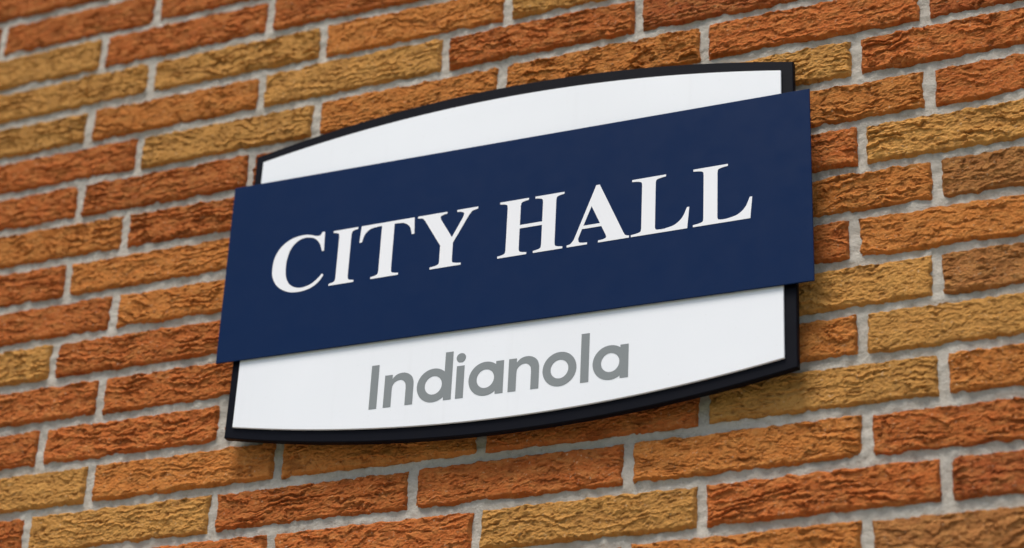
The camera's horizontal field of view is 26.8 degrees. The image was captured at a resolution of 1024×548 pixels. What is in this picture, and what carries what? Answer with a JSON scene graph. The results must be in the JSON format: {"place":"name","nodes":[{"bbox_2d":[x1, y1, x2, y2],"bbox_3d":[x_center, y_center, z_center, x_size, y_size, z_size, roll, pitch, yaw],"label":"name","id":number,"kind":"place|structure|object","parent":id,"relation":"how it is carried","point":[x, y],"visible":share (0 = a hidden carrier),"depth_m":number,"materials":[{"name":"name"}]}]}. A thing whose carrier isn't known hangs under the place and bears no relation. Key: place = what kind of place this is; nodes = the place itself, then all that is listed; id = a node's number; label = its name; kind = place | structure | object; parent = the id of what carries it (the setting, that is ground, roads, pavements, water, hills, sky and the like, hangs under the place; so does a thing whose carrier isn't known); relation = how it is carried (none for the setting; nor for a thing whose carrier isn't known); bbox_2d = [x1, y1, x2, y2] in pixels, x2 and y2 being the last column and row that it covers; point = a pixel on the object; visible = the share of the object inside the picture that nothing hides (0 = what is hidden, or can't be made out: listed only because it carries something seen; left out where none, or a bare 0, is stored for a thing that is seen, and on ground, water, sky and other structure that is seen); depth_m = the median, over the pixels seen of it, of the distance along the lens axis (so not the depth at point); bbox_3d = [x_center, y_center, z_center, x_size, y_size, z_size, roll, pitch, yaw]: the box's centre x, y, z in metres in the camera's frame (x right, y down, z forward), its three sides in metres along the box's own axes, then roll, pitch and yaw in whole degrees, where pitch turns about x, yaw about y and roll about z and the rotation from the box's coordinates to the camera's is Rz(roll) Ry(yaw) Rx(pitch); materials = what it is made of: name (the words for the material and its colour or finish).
{"place":"outdoors","nodes":[
{"label":"outdoors","id":0,"kind":"place"},
{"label":"bricks","id":1,"kind":"object","parent":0,"visible":0},
{"bbox_2d":[0,0,1023,547],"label":"brick wall","id":2,"kind":"structure","parent":1,"relation":"attached to","point":[844,490],"depth_m":2.88,"materials":[{"name":"orange brick"}]},
{"bbox_2d":[0,0,1023,547],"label":"mortar joints","id":3,"kind":"object","parent":1,"relation":"attached to","point":[870,458],"visible":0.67,"depth_m":2.86,"materials":[{"name":"grey concrete"}]},
{"label":"ground","id":4,"kind":"structure","parent":0,"visible":0},
{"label":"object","id":5,"kind":"object","parent":4,"relation":"on","visible":0},
{"bbox_2d":[216,62,814,444],"bbox_3d":[-0.005,-0.022,2.891,0.858,0.526,0.050,-9,-30,22],"label":"city hall sign","id":6,"kind":"object","parent":5,"relation":"attached to","point":[553,253],"visible":1,"depth_m":2.85,"materials":[{"name":"blue metal"}]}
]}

